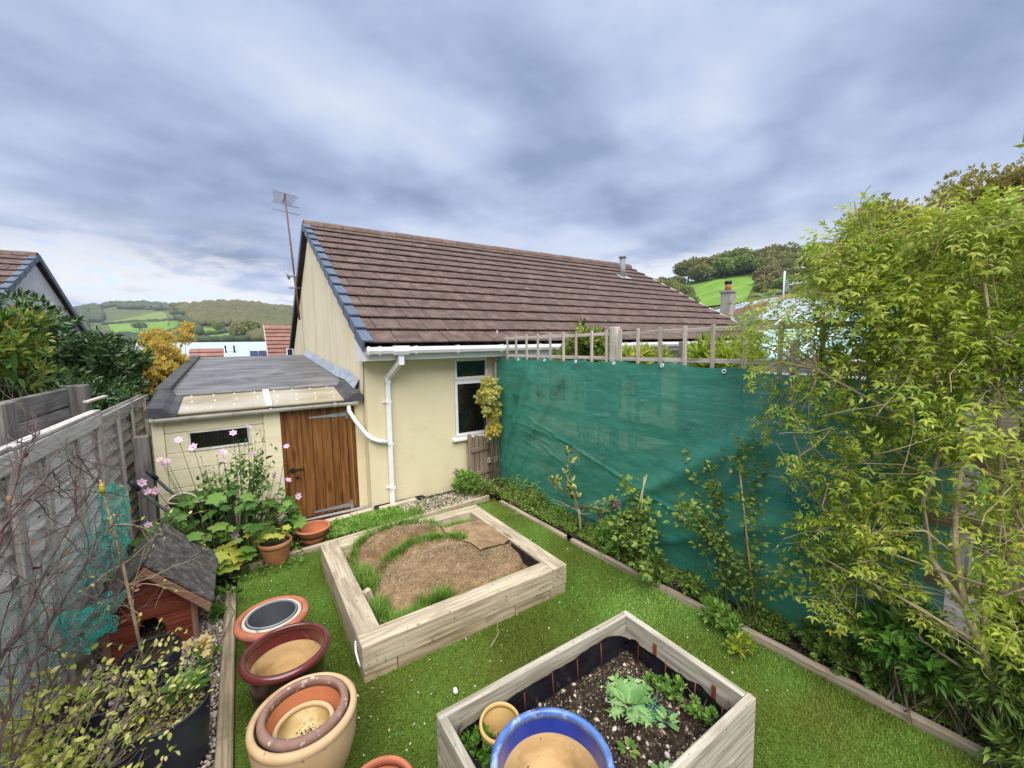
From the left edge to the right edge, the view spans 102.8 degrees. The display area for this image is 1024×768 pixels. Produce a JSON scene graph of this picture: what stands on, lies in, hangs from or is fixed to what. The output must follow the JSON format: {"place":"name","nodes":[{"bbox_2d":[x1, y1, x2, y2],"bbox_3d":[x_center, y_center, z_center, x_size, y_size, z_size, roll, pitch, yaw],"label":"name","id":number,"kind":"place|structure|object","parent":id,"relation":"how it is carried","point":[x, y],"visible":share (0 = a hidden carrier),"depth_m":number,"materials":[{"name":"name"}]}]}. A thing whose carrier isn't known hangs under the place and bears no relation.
{"place":"outdoors","nodes":[
{"label":"outdoors","id":0,"kind":"place"},
{"bbox_2d":[0,250,87,334],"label":"neighbour house","id":1,"kind":"structure","parent":0,"point":[26,270],"depth_m":12.03,"materials":[{"name":"tile"}]},
{"bbox_2d":[37,594,224,767],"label":"gravel path","id":2,"kind":"structure","parent":0,"point":[94,653],"depth_m":3.28,"materials":[{"name":"gravel"}]},
{"bbox_2d":[35,690,108,767],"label":"black tub","id":3,"kind":"object","parent":2,"relation":"on","point":[95,721],"visible":0.34,"depth_m":2.58,"materials":[{"name":"plastic"}]},
{"bbox_2d":[0,378,186,767],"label":"bare shrub","id":4,"kind":"object","parent":2,"relation":"on","point":[6,716],"visible":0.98,"depth_m":2.11,"materials":[{"name":"red plant"}]},
{"bbox_2d":[0,618,217,767],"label":"spirea","id":5,"kind":"object","parent":2,"relation":"on","point":[44,751],"visible":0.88,"depth_m":2.17,"materials":[{"name":"green plant"}]},
{"bbox_2d":[78,520,217,666],"bbox_3d":[-3.339,1.870,3.852,0.884,0.859,1.015,-5,7,-33],"label":"kennel","id":6,"kind":"object","parent":2,"relation":"on","point":[189,576],"visible":0.74,"depth_m":3.63,"materials":[{"name":"wood"}]},
{"bbox_2d":[117,634,181,701],"bbox_3d":[-2.725,2.192,3.104,0.370,0.360,0.370,-5,7,-33],"label":"black tub","id":7,"kind":"object","parent":2,"relation":"on","point":[154,654],"visible":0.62,"depth_m":3.09,"materials":[{"name":"plastic"}]},
{"bbox_2d":[65,480,218,660],"bbox_3d":[-2.794,1.400,3.110,0.891,1.406,0.739,-5,7,-33],"label":"sapling","id":8,"kind":"object","parent":7,"relation":"in","point":[135,622],"visible":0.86,"depth_m":3.15,"materials":[{"name":"brown plant"}]},
{"bbox_2d":[96,481,130,547],"bbox_3d":[-3.299,1.076,3.366,0.094,0.559,0.225,2,6,28],"label":"garden netting","id":9,"kind":"object","parent":8,"relation":"hanging from","point":[111,487],"visible":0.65,"depth_m":3.37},
{"bbox_2d":[110,674,211,767],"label":"black tub","id":10,"kind":"object","parent":2,"relation":"on","point":[190,736],"visible":0.62,"depth_m":2.45,"materials":[{"name":"plastic"}]},
{"bbox_2d":[71,632,213,767],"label":"tub shrub","id":11,"kind":"object","parent":10,"relation":"in","point":[136,708],"visible":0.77,"depth_m":2.46,"materials":[{"name":"green plant"}]},
{"bbox_2d":[117,686,207,748],"bbox_3d":[-2.162,2.025,2.533,0.464,0.073,0.461,-5,7,-33],"label":"tub moss","id":12,"kind":"object","parent":10,"relation":"in","point":[194,700],"visible":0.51,"depth_m":2.51,"materials":[{"name":"green plant"}]},
{"bbox_2d":[151,662,213,706],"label":"broad weed","id":13,"kind":"object","parent":10,"relation":"in","point":[189,678],"visible":0.68,"depth_m":2.70,"materials":[{"name":"green plant"}]},
{"bbox_2d":[177,632,214,677],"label":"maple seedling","id":14,"kind":"object","parent":2,"relation":"on","point":[207,652],"visible":0.84,"depth_m":3.05,"materials":[{"name":"plant"}]},
{"bbox_2d":[192,583,242,670],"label":"leafy weed","id":15,"kind":"object","parent":2,"relation":"on","point":[216,608],"visible":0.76,"depth_m":3.93,"materials":[{"name":"green plant"}]},
{"bbox_2d":[108,321,179,332],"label":"field","id":16,"kind":"structure","parent":0,"point":[123,327],"depth_m":637.14,"materials":[{"name":"plant"}]},
{"bbox_2d":[203,489,483,598],"bbox_3d":[-2.397,2.099,5.823,4.620,0.001,1.630,-5,7,-33],"label":"flower bed","id":17,"kind":"object","parent":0,"point":[222,584],"visible":0.14,"depth_m":5.61,"materials":[{"name":"soil"}]},
{"bbox_2d":[127,469,184,531],"bbox_3d":[-4.198,1.604,4.971,0.530,1.165,0.689,-5,7,-33],"label":"barrow","id":18,"kind":"object","parent":17,"relation":"on","point":[135,486],"visible":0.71,"depth_m":4.84,"materials":[{"name":"metal"}]},
{"bbox_2d":[165,486,237,547],"bbox_3d":[-3.954,1.742,5.283,0.741,0.900,0.521,-5,7,-33],"label":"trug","id":19,"kind":"object","parent":17,"relation":"on","point":[171,502],"visible":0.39,"depth_m":5.09,"materials":[{"name":"plastic"}]},
{"bbox_2d":[103,424,308,586],"bbox_3d":[-3.530,1.371,4.906,1.974,1.669,1.482,-5,7,-33],"label":"anemone","id":20,"kind":"object","parent":17,"relation":"on","point":[235,550],"visible":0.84,"depth_m":4.93,"materials":[{"name":"green plant"}]},
{"bbox_2d":[215,526,308,584],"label":"weeds","id":21,"kind":"object","parent":17,"relation":"on","point":[271,567],"visible":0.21,"depth_m":4.84,"materials":[{"name":"green plant"}]},
{"bbox_2d":[295,520,330,545],"bbox_3d":[-2.698,2.028,5.551,0.436,0.196,0.436,-5,7,-33],"label":"terracotta bowl","id":22,"kind":"object","parent":17,"relation":"on","point":[314,532],"visible":0.91,"depth_m":5.49,"materials":[{"name":"ceramic"}]},
{"bbox_2d":[228,495,489,578],"bbox_3d":[-1.844,2.077,5.855,3.665,0.100,0.060,-5,7,-37],"label":"edging board","id":23,"kind":"object","parent":17,"relation":"on","point":[311,548],"visible":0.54,"depth_m":5.62,"materials":[{"name":"wood"}]},
{"bbox_2d":[325,505,409,540],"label":"weeds","id":24,"kind":"object","parent":17,"relation":"on","point":[348,527],"visible":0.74,"depth_m":5.98,"materials":[{"name":"green plant"}]},
{"bbox_2d":[353,504,425,531],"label":"rough grass","id":25,"kind":"structure","parent":17,"relation":"on","point":[411,512],"depth_m":6.10,"materials":[{"name":"plant"}]},
{"bbox_2d":[391,490,481,517],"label":"gravel","id":26,"kind":"structure","parent":17,"relation":"on","point":[429,504],"depth_m":6.81,"materials":[{"name":"gravel"}]},
{"bbox_2d":[450,468,481,496],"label":"green weed","id":27,"kind":"object","parent":26,"relation":"on","point":[470,479],"visible":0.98,"depth_m":7.02,"materials":[{"name":"green plant"}]},
{"bbox_2d":[0,0,1023,306],"label":"sky","id":28,"kind":"structure","parent":0,"point":[146,146],"materials":[{"name":"grey"}]},
{"bbox_2d":[24,323,1023,766],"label":"ground","id":29,"kind":"structure","parent":0,"point":[84,659],"depth_m":9.82,"materials":[{"name":"soil"}]},
{"bbox_2d":[0,303,70,397],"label":"yellow shrub","id":30,"kind":"object","parent":29,"relation":"on","point":[30,345],"visible":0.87,"depth_m":4.15,"materials":[{"name":"green plant"}]},
{"bbox_2d":[0,384,91,446],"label":"fence","id":31,"kind":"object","parent":29,"relation":"on","point":[53,405],"depth_m":3.92,"materials":[{"name":"grey wood"}]},
{"bbox_2d":[0,348,39,401],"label":"young laurel","id":32,"kind":"object","parent":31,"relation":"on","point":[12,377],"visible":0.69,"depth_m":3.83,"materials":[{"name":"green plant"}]},
{"bbox_2d":[0,287,103,398],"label":"evergreen shrub","id":33,"kind":"object","parent":29,"relation":"on","point":[23,301],"visible":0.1,"depth_m":5.79,"materials":[{"name":"green plant"}]},
{"bbox_2d":[0,394,148,767],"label":"panel fence","id":34,"kind":"object","parent":29,"relation":"on","point":[79,433],"visible":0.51,"depth_m":3.23,"materials":[{"name":"grey wood"}]},
{"bbox_2d":[0,506,94,767],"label":"garden netting","id":35,"kind":"object","parent":34,"relation":"attached to","point":[63,595],"visible":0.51,"depth_m":2.62,"materials":[{"name":"teal plastic"}]},
{"bbox_2d":[47,590,126,668],"bbox_3d":[-3.098,1.812,3.013,0.168,0.450,0.468,1,6,22],"label":"garden netting","id":36,"kind":"object","parent":34,"relation":"attached to","point":[94,638],"visible":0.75,"depth_m":2.97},
{"bbox_2d":[80,518,129,595],"bbox_3d":[-3.620,1.500,3.639,0.110,0.501,0.535,-2,6,-11],"label":"garden netting","id":37,"kind":"object","parent":34,"relation":"hanging from","point":[106,559],"visible":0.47,"depth_m":3.59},
{"bbox_2d":[23,325,159,405],"bbox_3d":[-7.044,0.550,6.920,1.693,3.047,3.369,-5,7,-33],"label":"evergreen shrub","id":38,"kind":"object","parent":29,"relation":"on","point":[92,350],"visible":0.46,"depth_m":6.45,"materials":[{"name":"green plant"}]},
{"bbox_2d":[41,374,148,437],"bbox_3d":[-5.790,1.015,5.784,1.054,2.290,2.305,-5,7,-33],"label":"evergreen shrub","id":39,"kind":"object","parent":29,"relation":"on","point":[115,390],"visible":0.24,"depth_m":5.51,"materials":[{"name":"green plant"}]},
{"bbox_2d":[131,434,158,541],"bbox_3d":[-4.694,1.467,5.262,0.160,1.620,0.160,-5,7,-33],"label":"fence post","id":40,"kind":"object","parent":29,"relation":"on","point":[142,453],"visible":0.56,"depth_m":5.17,"materials":[{"name":"grey wood"}]},
{"bbox_2d":[134,320,196,398],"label":"golden shrub","id":41,"kind":"object","parent":29,"relation":"on","point":[169,358],"visible":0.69,"depth_m":8.73,"materials":[{"name":"yellow plant"}]},
{"bbox_2d":[133,342,266,356],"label":"slate roof house","id":42,"kind":"structure","parent":29,"relation":"on","point":[232,349],"depth_m":34.70,"materials":[{"name":"white"}]},
{"bbox_2d":[214,586,236,767],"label":"edging board","id":43,"kind":"object","parent":29,"relation":"on","point":[224,746],"visible":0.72,"depth_m":3.02,"materials":[{"name":"beige wood"}]},
{"bbox_2d":[144,350,388,530],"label":"garage","id":44,"kind":"structure","parent":29,"relation":"on","point":[307,406],"depth_m":6.25,"materials":[{"name":"beige paint"}]},
{"bbox_2d":[187,425,249,451],"bbox_3d":[-4.032,0.745,5.643,0.690,0.270,0.047,-5,7,-33],"label":"window","id":45,"kind":"structure","parent":44,"relation":"in","point":[215,438],"depth_m":5.63,"materials":[{"name":"white glass"}]},
{"bbox_2d":[283,406,352,516],"bbox_3d":[-2.984,1.210,6.354,0.900,1.720,0.106,-5,7,-33],"label":"door","id":46,"kind":"structure","parent":44,"relation":"in","point":[317,451],"depth_m":6.35,"materials":[{"name":"brown wood"}]},
{"bbox_2d":[263,325,293,355],"bbox_3d":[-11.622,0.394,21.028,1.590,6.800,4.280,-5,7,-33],"label":"red roof house","id":47,"kind":"structure","parent":29,"relation":"on","point":[277,338],"depth_m":19.99,"materials":[{"name":"tile"}]},
{"bbox_2d":[289,220,758,508],"bbox_3d":[-0.130,-1.556,13.714,12.076,5.872,10.946,-5,7,-33],"label":"bungalow","id":48,"kind":"object","parent":29,"relation":"on","point":[402,327],"visible":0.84,"depth_m":8.20,"materials":[{"name":"tile"}]},
{"bbox_2d":[272,190,300,319],"bbox_3d":[-6.626,-3.711,12.124,0.703,3.603,1.041,-5,7,-33],"label":"tv aerial","id":49,"kind":"object","parent":48,"relation":"attached to","point":[286,272],"visible":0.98,"depth_m":11.91,"materials":[{"name":"metal"}]},
{"bbox_2d":[452,357,488,441],"bbox_3d":[-0.734,0.256,7.491,0.860,1.490,0.175,-5,7,-33],"label":"window","id":50,"kind":"structure","parent":48,"relation":"in","point":[468,372],"depth_m":7.46,"materials":[{"name":"white plastic"}]},
{"bbox_2d":[499,500,1012,767],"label":"edging board","id":51,"kind":"object","parent":29,"relation":"on","point":[936,730],"visible":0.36,"depth_m":3.16,"materials":[{"name":"wood"}]},
{"bbox_2d":[715,281,797,332],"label":"solar house","id":52,"kind":"structure","parent":29,"relation":"on","point":[728,294],"depth_m":17.20,"materials":[{"name":"grey tile"}]},
{"bbox_2d":[755,294,916,378],"bbox_3d":[6.461,-0.115,8.853,3.309,3.700,2.600,-5,7,-33],"label":"conservatory","id":53,"kind":"object","parent":29,"relation":"on","point":[774,318],"visible":0.13,"depth_m":8.75,"materials":[{"name":"white plastic"}]},
{"bbox_2d":[813,156,1023,447],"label":"oak tree","id":54,"kind":"object","parent":29,"relation":"on","point":[1014,178],"visible":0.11,"depth_m":7.90,"materials":[{"name":"green plant"}]},
{"bbox_2d":[90,267,1023,349],"bbox_3d":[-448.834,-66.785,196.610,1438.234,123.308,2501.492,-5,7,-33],"label":"hillside","id":55,"kind":"structure","parent":0,"point":[113,313],"depth_m":640.71,"materials":[{"name":"green plant"}]},
{"bbox_2d":[73,300,186,345],"bbox_3d":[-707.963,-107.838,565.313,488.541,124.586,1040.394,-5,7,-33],"label":"hill wood","id":56,"kind":"object","parent":55,"relation":"on","point":[92,312],"visible":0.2,"depth_m":891.12,"materials":[{"name":"green plant"}]},
{"bbox_2d":[188,335,250,341],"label":"hedge","id":57,"kind":"object","parent":55,"relation":"on","point":[224,338],"visible":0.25,"depth_m":269.59,"materials":[{"name":"green plant"}]},
{"bbox_2d":[167,299,292,341],"bbox_3d":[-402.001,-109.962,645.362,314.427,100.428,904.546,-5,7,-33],"label":"hill wood","id":58,"kind":"object","parent":55,"relation":"on","point":[220,311],"visible":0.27,"depth_m":533.40,"materials":[{"name":"green plant"}]},
{"bbox_2d":[234,498,996,767],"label":"artificial turf","id":59,"kind":"structure","parent":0,"point":[562,640],"depth_m":3.24,"materials":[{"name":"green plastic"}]},
{"bbox_2d":[233,595,308,648],"bbox_3d":[-2.018,2.118,3.463,0.554,0.368,0.554,-5,7,-33],"label":"terracotta pot","id":60,"kind":"object","parent":59,"relation":"on","point":[247,638],"visible":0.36,"depth_m":3.38,"materials":[{"name":"ceramic"}]},
{"bbox_2d":[241,598,301,632],"bbox_3d":[-2.029,2.094,3.477,0.444,0.298,0.444,-5,7,-33],"label":"pale pot","id":61,"kind":"object","parent":60,"relation":"in","point":[244,627],"visible":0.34,"depth_m":3.37,"materials":[{"name":"ceramic"}]},
{"bbox_2d":[246,599,296,629],"bbox_3d":[-2.032,2.075,3.478,0.380,0.275,0.380,-5,7,-33],"label":"plastic pot","id":62,"kind":"object","parent":61,"relation":"in","point":[271,614],"visible":0.41,"depth_m":3.58,"materials":[{"name":"plastic"}]},
{"bbox_2d":[257,533,291,567],"bbox_3d":[-2.881,2.039,4.983,0.372,0.290,0.372,-5,7,-33],"label":"terracotta pot","id":63,"kind":"object","parent":59,"relation":"on","point":[277,552],"visible":0.88,"depth_m":4.88,"materials":[{"name":"ceramic"}]},
{"bbox_2d":[238,622,329,710],"bbox_3d":[-1.655,2.134,3.015,0.590,0.410,0.590,-5,7,-33],"label":"glazed pot","id":64,"kind":"object","parent":59,"relation":"on","point":[271,662],"visible":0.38,"depth_m":3.10,"materials":[{"name":"red ceramic"}]},
{"bbox_2d":[245,672,356,767],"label":"cream pot","id":65,"kind":"object","parent":59,"relation":"on","point":[332,748],"visible":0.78,"depth_m":2.29,"materials":[{"name":"ceramic"}]},
{"bbox_2d":[256,675,348,752],"bbox_3d":[-1.252,2.102,2.483,0.498,0.325,0.498,-5,7,-33],"label":"terracotta pot","id":66,"kind":"object","parent":65,"relation":"in","point":[332,690],"visible":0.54,"depth_m":2.51,"materials":[{"name":"brown ceramic"}]},
{"bbox_2d":[272,700,334,738],"bbox_3d":[-1.255,2.125,2.475,0.344,0.160,0.344,-5,7,-33],"label":"shallow pot","id":67,"kind":"object","parent":66,"relation":"in","point":[302,719],"visible":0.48,"depth_m":2.56,"materials":[{"name":"beige ceramic"}]},
{"bbox_2d":[361,755,412,767],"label":"terracotta pot","id":68,"kind":"object","parent":59,"relation":"on","point":[390,761],"visible":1,"depth_m":2.19,"materials":[{"name":"ceramic"}]},
{"bbox_2d":[320,504,565,682],"bbox_3d":[-0.849,1.985,4.532,2.098,0.447,1.990,-5,7,-33],"label":"raised bed","id":69,"kind":"object","parent":59,"relation":"on","point":[490,547],"visible":0.88,"depth_m":4.04,"materials":[{"name":"beige wood"}]},
{"bbox_2d":[345,514,505,624],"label":"grass tufts","id":70,"kind":"object","parent":69,"relation":"on","point":[366,577],"visible":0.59,"depth_m":4.27,"materials":[{"name":"green plant"}]},
{"bbox_2d":[436,610,755,767],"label":"raised bed","id":71,"kind":"object","parent":59,"relation":"on","point":[725,739],"visible":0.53,"depth_m":2.59,"materials":[{"name":"wood"}]},
{"bbox_2d":[459,722,494,767],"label":"bed weed","id":72,"kind":"object","parent":71,"relation":"on","point":[482,757],"visible":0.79,"depth_m":2.28,"materials":[{"name":"green plant"}]},
{"bbox_2d":[479,702,518,748],"bbox_3d":[-0.067,2.048,2.345,0.239,0.287,0.239,-5,7,-33],"label":"yellow pot","id":73,"kind":"object","parent":71,"relation":"on","point":[496,717],"visible":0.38,"depth_m":2.42,"materials":[{"name":"ceramic"}]},
{"bbox_2d":[490,707,614,767],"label":"blue pot","id":74,"kind":"object","parent":71,"relation":"on","point":[547,737],"visible":1,"depth_m":2.24,"materials":[{"name":"ceramic"}]},
{"bbox_2d":[604,672,656,727],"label":"thistle","id":75,"kind":"object","parent":71,"relation":"on","point":[620,692],"visible":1,"depth_m":2.66,"materials":[{"name":"green plant"}]},
{"bbox_2d":[642,665,718,725],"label":"bed weed","id":76,"kind":"object","parent":71,"relation":"on","point":[694,708],"visible":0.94,"depth_m":2.65,"materials":[{"name":"green plant"}]},
{"bbox_2d":[719,630,764,661],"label":"leafy plant","id":77,"kind":"object","parent":59,"relation":"on","point":[743,640],"visible":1,"depth_m":3.37,"materials":[{"name":"green plant"}]},
{"bbox_2d":[685,273,753,305],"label":"field","id":78,"kind":"structure","parent":0,"point":[707,292],"depth_m":187.93,"materials":[{"name":"plant"}]},
{"bbox_2d":[484,484,992,750],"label":"border soil","id":79,"kind":"structure","parent":0,"point":[781,642],"depth_m":3.58,"materials":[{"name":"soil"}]},
{"bbox_2d":[467,361,498,483],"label":"gate","id":80,"kind":"structure","parent":79,"relation":"on","point":[477,447],"depth_m":7.50,"materials":[{"name":"brown wood"}]},
{"bbox_2d":[473,376,502,485],"bbox_3d":[-0.373,0.879,7.319,0.515,2.064,0.544,-5,7,-33],"label":"yellow euonymus","id":81,"kind":"object","parent":79,"relation":"on","point":[487,395],"visible":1,"depth_m":7.22,"materials":[{"name":"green plant"}]},
{"bbox_2d":[485,411,502,483],"bbox_3d":[-0.316,1.154,7.447,0.356,1.492,0.403,-1,6,-1],"label":"yellow euonymus","id":82,"kind":"object","parent":79,"relation":"on","point":[494,428],"visible":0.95,"depth_m":7.33,"materials":[{"name":"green plant"}]},
{"bbox_2d":[458,473,547,513],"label":"border weeds","id":83,"kind":"object","parent":79,"relation":"on","point":[538,503],"visible":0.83,"depth_m":6.79,"materials":[{"name":"green plant"}]},
{"bbox_2d":[548,445,619,531],"bbox_3d":[0.943,1.446,5.416,0.437,1.253,1.109,-5,7,-36],"label":"camellia","id":84,"kind":"object","parent":79,"relation":"on","point":[574,494],"visible":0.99,"depth_m":5.53,"materials":[{"name":"green plant"}]},
{"bbox_2d":[593,513,634,559],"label":"flowering clump","id":85,"kind":"object","parent":79,"relation":"on","point":[604,535],"visible":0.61,"depth_m":5.01,"materials":[{"name":"green plant"}]},
{"bbox_2d":[606,473,665,582],"bbox_3d":[1.404,1.616,4.624,0.691,1.055,0.922,-5,7,-33],"label":"rose bush","id":86,"kind":"object","parent":79,"relation":"on","point":[636,540],"visible":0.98,"depth_m":4.60,"materials":[{"name":"green plant"}]},
{"bbox_2d":[626,547,708,600],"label":"leafy plant","id":87,"kind":"object","parent":79,"relation":"on","point":[690,581],"visible":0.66,"depth_m":4.33,"materials":[{"name":"green plant"}]},
{"bbox_2d":[658,448,767,605],"bbox_3d":[2.062,1.399,4.025,0.795,1.577,1.002,-5,7,-33],"label":"rose bush","id":88,"kind":"object","parent":79,"relation":"on","point":[679,514],"visible":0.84,"depth_m":3.99,"materials":[{"name":"green plant"}]},
{"bbox_2d":[494,309,940,679],"bbox_3d":[1.325,0.636,5.326,0.095,2.865,5.835,-5,7,-33],"label":"trellis fence","id":89,"kind":"object","parent":79,"relation":"on","point":[616,333],"visible":0.23,"depth_m":4.68,"materials":[{"name":"grey wood"}]},
{"bbox_2d":[496,356,962,651],"bbox_3d":[1.326,0.877,5.193,0.225,2.411,5.844,-5,7,-33],"label":"netting screen","id":90,"kind":"object","parent":89,"relation":"attached to","point":[609,421],"visible":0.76,"depth_m":4.36,"materials":[{"name":"green fabric"}]},
{"bbox_2d":[697,594,745,636],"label":"leafy plant","id":91,"kind":"object","parent":79,"relation":"on","point":[718,617],"visible":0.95,"depth_m":3.64,"materials":[{"name":"green plant"}]},
{"bbox_2d":[483,477,1000,750],"bbox_3d":[1.377,1.964,4.868,0.485,0.292,6.361,-5,7,-33],"label":"ground cover","id":92,"kind":"object","parent":79,"relation":"on","point":[776,621],"visible":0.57,"depth_m":3.83,"materials":[{"name":"green plant"}]},
{"bbox_2d":[681,433,830,626],"bbox_3d":[2.110,1.321,3.591,0.534,1.816,1.323,-4,6,-25],"label":"rose bush","id":93,"kind":"object","parent":79,"relation":"on","point":[791,589],"visible":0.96,"depth_m":3.64,"materials":[{"name":"green plant"}]},
{"bbox_2d":[788,616,896,695],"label":"undergrowth","id":94,"kind":"object","parent":79,"relation":"on","point":[833,647],"visible":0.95,"depth_m":3.14,"materials":[{"name":"green plant"}]},
{"bbox_2d":[700,135,1023,751],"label":"jasmine","id":95,"kind":"object","parent":79,"relation":"on","point":[880,300],"visible":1,"depth_m":2.56,"materials":[{"name":"green plant"}]},
{"bbox_2d":[842,587,968,723],"bbox_3d":[2.688,1.857,2.851,0.646,0.869,0.608,3,7,38],"label":"leafy plant","id":96,"kind":"object","parent":79,"relation":"on","point":[899,643],"visible":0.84,"depth_m":2.73,"materials":[{"name":"green plant"}]},
{"bbox_2d":[902,634,1011,740],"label":"undergrowth","id":97,"kind":"object","parent":79,"relation":"on","point":[946,703],"visible":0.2,"depth_m":2.65,"materials":[{"name":"green plant"}]},
{"bbox_2d":[922,423,1023,657],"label":"rail fence","id":98,"kind":"object","parent":79,"relation":"on","point":[948,524],"visible":0.03,"depth_m":2.59,"materials":[{"name":"wood"}]},
{"bbox_2d":[949,627,1023,767],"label":"leafy plant","id":99,"kind":"object","parent":79,"relation":"on","point":[1009,684],"visible":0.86,"depth_m":2.40,"materials":[{"name":"green plant"}]},
{"bbox_2d":[986,593,1023,656],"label":"undergrowth","id":100,"kind":"object","parent":79,"relation":"on","point":[1017,616],"visible":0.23,"depth_m":2.47,"materials":[{"name":"green plant"}]},
{"bbox_2d":[878,470,1012,719],"bbox_3d":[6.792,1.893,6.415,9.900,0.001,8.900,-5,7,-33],"label":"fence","id":101,"kind":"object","parent":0,"point":[982,489],"depth_m":5.09,"materials":[{"name":"wood"}]},
{"bbox_2d":[552,317,609,361],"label":"yellow shrub","id":102,"kind":"object","parent":101,"relation":"on","point":[583,346],"visible":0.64,"depth_m":6.13,"materials":[{"name":"green plant"}]},
{"bbox_2d":[608,341,673,363],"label":"pale shrub","id":103,"kind":"object","parent":101,"relation":"on","point":[645,350],"visible":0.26,"depth_m":5.43,"materials":[{"name":"green plant"}]},
{"bbox_2d":[682,330,769,370],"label":"green shrub","id":104,"kind":"object","parent":101,"relation":"on","point":[697,350],"visible":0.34,"depth_m":4.49,"materials":[{"name":"green plant"}]},
{"bbox_2d":[677,337,989,575],"bbox_3d":[3.963,0.675,5.817,0.119,2.600,3.600,-5,7,-33],"label":"slatted fence","id":105,"kind":"object","parent":101,"relation":"on","point":[965,561],"visible":0.09,"depth_m":4.43,"materials":[{"name":"grey wood"}]},
{"bbox_2d":[943,588,979,639],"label":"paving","id":106,"kind":"structure","parent":101,"relation":"on","point":[952,604],"depth_m":3.88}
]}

